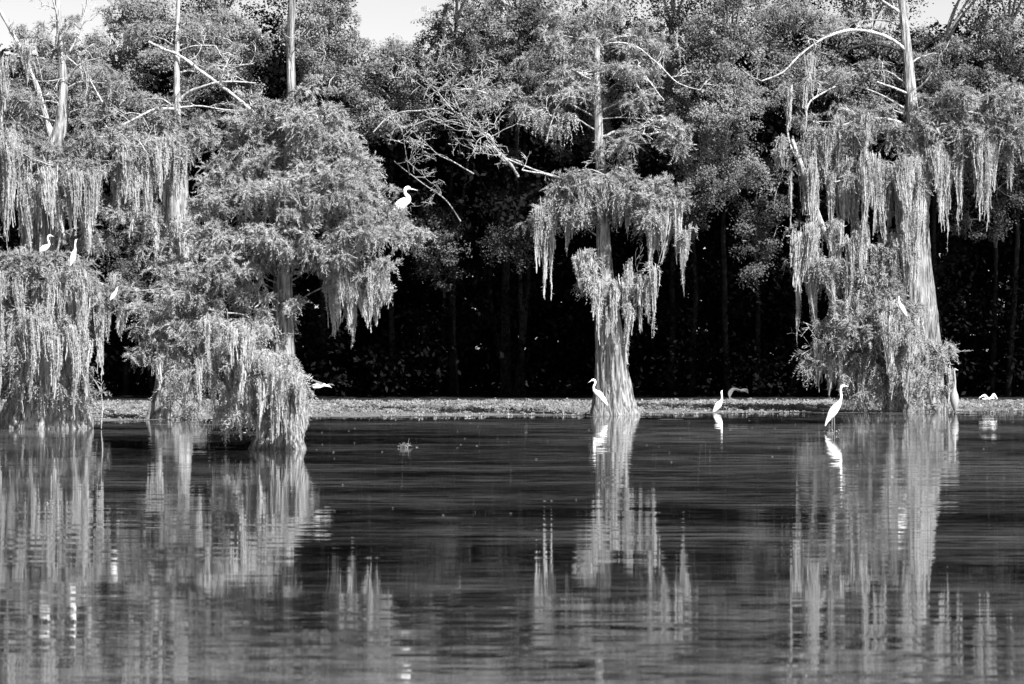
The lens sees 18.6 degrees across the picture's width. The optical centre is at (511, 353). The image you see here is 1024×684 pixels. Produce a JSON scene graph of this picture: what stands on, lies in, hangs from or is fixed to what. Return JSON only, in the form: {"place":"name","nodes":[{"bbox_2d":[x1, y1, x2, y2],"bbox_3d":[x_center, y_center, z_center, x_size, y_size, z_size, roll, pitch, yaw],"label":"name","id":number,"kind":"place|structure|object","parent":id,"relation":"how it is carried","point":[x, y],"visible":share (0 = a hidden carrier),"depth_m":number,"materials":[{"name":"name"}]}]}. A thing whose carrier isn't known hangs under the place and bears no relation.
{"place":"outdoors","nodes":[
{"label":"outdoors","id":0,"kind":"place"},
{"bbox_2d":[309,380,333,387],"bbox_3d":[-3.025,0.470,49.475,0.364,0.141,1.459,0,0,0],"label":"egret","id":1,"kind":"object","parent":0,"point":[319,384],"visible":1,"depth_m":49.48,"materials":[{"name":"white"}]},
{"bbox_2d":[0,410,1023,683],"bbox_3d":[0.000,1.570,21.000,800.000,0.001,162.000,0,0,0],"label":"water","id":2,"kind":"structure","parent":0,"point":[740,548],"depth_m":24.82,"materials":[{"name":"grey liquid"}]},
{"bbox_2d":[0,0,172,428],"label":"bald cypress","id":3,"kind":"object","parent":2,"relation":"on","point":[52,310],"visible":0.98,"depth_m":65.14,"materials":[{"name":"grey plant"}]},
{"bbox_2d":[39,234,53,257],"bbox_3d":[-9.586,-2.209,64.420,0.295,0.489,0.116,0,0,-14],"label":"egret","id":4,"kind":"object","parent":3,"relation":"on","point":[43,248],"visible":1,"depth_m":64.38,"materials":[{"name":"white"}]},
{"bbox_2d":[70,239,76,268],"bbox_3d":[-9.022,-2.048,64.315,0.140,0.631,0.122,0,0,-31],"label":"egret","id":5,"kind":"object","parent":3,"relation":"on","point":[72,256],"visible":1,"depth_m":64.28,"materials":[{"name":"white"}]},
{"bbox_2d":[110,287,117,303],"bbox_3d":[-8.169,-1.204,64.217,0.178,0.362,0.099,0,0,0],"label":"egret","id":6,"kind":"object","parent":3,"relation":"on","point":[113,294],"visible":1,"depth_m":64.19,"materials":[{"name":"white"}]},
{"bbox_2d":[104,0,262,419],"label":"bald cypress","id":7,"kind":"object","parent":2,"relation":"on","point":[174,207],"visible":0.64,"depth_m":74.70,"materials":[{"name":"grey plant"}]},
{"bbox_2d":[110,0,441,448],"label":"bald cypress","id":8,"kind":"object","parent":2,"relation":"on","point":[267,390],"visible":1,"depth_m":50.98,"materials":[{"name":"grey plant"}]},
{"bbox_2d":[394,186,414,223],"bbox_3d":[-1.858,-2.525,53.600,0.488,0.695,0.144,0,0,0],"label":"egret","id":9,"kind":"object","parent":8,"relation":"on","point":[406,201],"visible":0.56,"depth_m":53.57,"materials":[{"name":"white"}]},
{"bbox_2d":[398,440,412,447],"bbox_3d":[-1.798,1.504,52.196,0.280,0.185,0.596,0,0,33],"label":"water plant","id":10,"kind":"object","parent":2,"relation":"on","point":[404,446],"visible":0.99,"depth_m":52.20,"materials":[{"name":"grey plant"}]},
{"bbox_2d":[4,413,1003,515],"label":"floating leaves","id":11,"kind":"object","parent":2,"relation":"on","point":[461,444],"visible":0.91,"depth_m":43.12,"materials":[{"name":"grey plant"}]},
{"bbox_2d":[0,397,1023,421],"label":"water weeds","id":12,"kind":"object","parent":2,"relation":"on","point":[128,408],"visible":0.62,"depth_m":89.48,"materials":[{"name":"grey plant"}]},
{"bbox_2d":[93,403,1022,424],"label":"weed mat","id":13,"kind":"object","parent":2,"relation":"on","point":[410,412],"visible":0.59,"depth_m":83.11,"materials":[{"name":"grey plant"}]},
{"bbox_2d":[588,379,607,414],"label":"egret","id":14,"kind":"object","parent":13,"relation":"on","point":[599,395],"visible":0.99,"depth_m":78.97,"materials":[{"name":"white"}]},
{"bbox_2d":[713,390,722,411],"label":"egret","id":15,"kind":"object","parent":13,"relation":"on","point":[717,405],"visible":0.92,"depth_m":83.97,"materials":[{"name":"white"}]},
{"bbox_2d":[484,0,715,414],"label":"bald cypress","id":16,"kind":"object","parent":2,"relation":"on","point":[577,199],"visible":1,"depth_m":79.60,"materials":[{"name":"grey plant"}]},
{"bbox_2d":[825,385,848,430],"bbox_3d":[6.602,1.137,63.600,0.486,1.020,0.127,0,0,0],"label":"egret","id":17,"kind":"object","parent":2,"relation":"on","point":[833,410],"visible":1,"depth_m":63.57,"materials":[{"name":"white"}]},
{"bbox_2d":[742,0,1023,412],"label":"bald cypress","id":18,"kind":"object","parent":2,"relation":"on","point":[910,352],"visible":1,"depth_m":84.20,"materials":[{"name":"grey plant"}]},
{"bbox_2d":[898,297,906,317],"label":"egret","id":19,"kind":"object","parent":18,"relation":"on","point":[902,309],"visible":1,"depth_m":82.38,"materials":[{"name":"white"}]},
{"bbox_2d":[950,368,958,413],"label":"heron","id":20,"kind":"object","parent":2,"relation":"on","point":[954,399],"visible":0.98,"depth_m":81.94},
{"bbox_2d":[979,407,997,412],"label":"water plant","id":21,"kind":"object","parent":2,"relation":"on","point":[986,410],"visible":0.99,"depth_m":82.42,"materials":[{"name":"grey plant"}]},
{"bbox_2d":[999,405,1013,411],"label":"water plant","id":22,"kind":"object","parent":2,"relation":"on","point":[1010,410],"visible":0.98,"depth_m":83.66,"materials":[{"name":"grey plant"}]},
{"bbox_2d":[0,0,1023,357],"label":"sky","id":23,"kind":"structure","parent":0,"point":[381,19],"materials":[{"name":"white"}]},
{"bbox_2d":[1,372,1023,401],"bbox_3d":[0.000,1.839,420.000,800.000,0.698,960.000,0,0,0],"label":"ground","id":24,"kind":"structure","parent":0,"point":[546,394],"depth_m":111.12,"materials":[{"name":"grey plant"}]},
{"bbox_2d":[3,23,131,173],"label":"broadleaf tree","id":25,"kind":"object","parent":24,"relation":"on","point":[78,99],"visible":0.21,"depth_m":100.50,"materials":[{"name":"grey plant"}]},
{"bbox_2d":[68,0,183,395],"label":"broadleaf tree","id":26,"kind":"object","parent":24,"relation":"on","point":[125,7],"visible":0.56,"depth_m":102.86,"materials":[{"name":"grey plant"}]},
{"bbox_2d":[98,166,201,395],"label":"broadleaf tree","id":27,"kind":"object","parent":24,"relation":"on","point":[137,278],"visible":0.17,"depth_m":103.66,"materials":[{"name":"grey plant"}]},
{"bbox_2d":[151,0,277,380],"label":"broadleaf tree","id":28,"kind":"object","parent":24,"relation":"on","point":[241,91],"visible":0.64,"depth_m":103.63,"materials":[{"name":"grey plant"}]},
{"bbox_2d":[274,0,381,395],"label":"broadleaf tree","id":29,"kind":"object","parent":24,"relation":"on","point":[323,71],"visible":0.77,"depth_m":100.92,"materials":[{"name":"grey plant"}]},
{"bbox_2d":[340,33,438,395],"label":"broadleaf tree","id":30,"kind":"object","parent":24,"relation":"on","point":[369,66],"visible":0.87,"depth_m":102.62,"materials":[{"name":"grey plant"}]},
{"bbox_2d":[403,194,471,395],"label":"broadleaf tree","id":31,"kind":"object","parent":24,"relation":"on","point":[441,255],"visible":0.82,"depth_m":106.80,"materials":[{"name":"grey plant"}]},
{"bbox_2d":[411,0,489,395],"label":"broadleaf tree","id":32,"kind":"object","parent":24,"relation":"on","point":[462,45],"visible":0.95,"depth_m":102.22,"materials":[{"name":"grey plant"}]},
{"bbox_2d":[367,21,534,395],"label":"broadleaf tree","id":33,"kind":"object","parent":24,"relation":"on","point":[432,84],"visible":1,"depth_m":101.32,"materials":[{"name":"grey plant"}]},
{"bbox_2d":[416,0,567,395],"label":"broadleaf tree","id":34,"kind":"object","parent":24,"relation":"on","point":[505,362],"visible":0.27,"depth_m":106.93,"materials":[{"name":"grey plant"}]},
{"bbox_2d":[475,146,545,394],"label":"broadleaf tree","id":35,"kind":"object","parent":24,"relation":"on","point":[495,240],"visible":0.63,"depth_m":106.92,"materials":[{"name":"grey plant"}]},
{"bbox_2d":[448,0,573,395],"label":"broadleaf tree","id":36,"kind":"object","parent":24,"relation":"on","point":[521,16],"visible":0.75,"depth_m":104.27,"materials":[{"name":"grey plant"}]},
{"bbox_2d":[0,0,1023,397],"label":"shaded woods","id":37,"kind":"object","parent":24,"relation":"on","point":[560,344],"visible":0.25,"depth_m":110.32,"materials":[{"name":"black plant"}]},
{"bbox_2d":[531,0,655,378],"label":"broadleaf tree","id":38,"kind":"object","parent":24,"relation":"on","point":[605,52],"visible":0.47,"depth_m":104.44,"materials":[{"name":"grey plant"}]},
{"bbox_2d":[617,0,722,394],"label":"broadleaf tree","id":39,"kind":"object","parent":24,"relation":"on","point":[671,20],"visible":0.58,"depth_m":103.22,"materials":[{"name":"grey plant"}]},
{"bbox_2d":[647,142,734,394],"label":"broadleaf tree","id":40,"kind":"object","parent":24,"relation":"on","point":[699,201],"visible":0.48,"depth_m":105.18,"materials":[{"name":"grey plant"}]},
{"bbox_2d":[672,0,788,394],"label":"broadleaf tree","id":41,"kind":"object","parent":24,"relation":"on","point":[726,75],"visible":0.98,"depth_m":100.50,"materials":[{"name":"grey plant"}]},
{"bbox_2d":[728,388,747,398],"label":"heron","id":42,"kind":"object","parent":24,"relation":"on","point":[731,390],"visible":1,"depth_m":102.31},
{"bbox_2d":[727,142,797,394],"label":"broadleaf tree","id":43,"kind":"object","parent":24,"relation":"on","point":[754,232],"visible":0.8,"depth_m":105.73,"materials":[{"name":"grey plant"}]},
{"bbox_2d":[728,0,859,394],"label":"broadleaf tree","id":44,"kind":"object","parent":24,"relation":"on","point":[795,11],"visible":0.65,"depth_m":104.41,"materials":[{"name":"grey plant"}]},
{"bbox_2d":[801,0,916,389],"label":"broadleaf tree","id":45,"kind":"object","parent":24,"relation":"on","point":[867,97],"visible":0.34,"depth_m":105.05,"materials":[{"name":"grey plant"}]},
{"bbox_2d":[897,0,997,387],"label":"broadleaf tree","id":46,"kind":"object","parent":24,"relation":"on","point":[949,31],"visible":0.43,"depth_m":103.22,"materials":[{"name":"grey plant"}]},
{"bbox_2d":[943,132,1023,394],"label":"broadleaf tree","id":47,"kind":"object","parent":24,"relation":"on","point":[993,233],"visible":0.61,"depth_m":105.65,"materials":[{"name":"grey plant"}]},
{"bbox_2d":[957,0,1023,396],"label":"broadleaf tree","id":48,"kind":"object","parent":24,"relation":"on","point":[995,80],"visible":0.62,"depth_m":104.44,"materials":[{"name":"grey plant"}]},
{"bbox_2d":[979,393,997,403],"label":"egret","id":49,"kind":"object","parent":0,"point":[987,398],"visible":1,"depth_m":85.99,"materials":[{"name":"white"}]}
]}

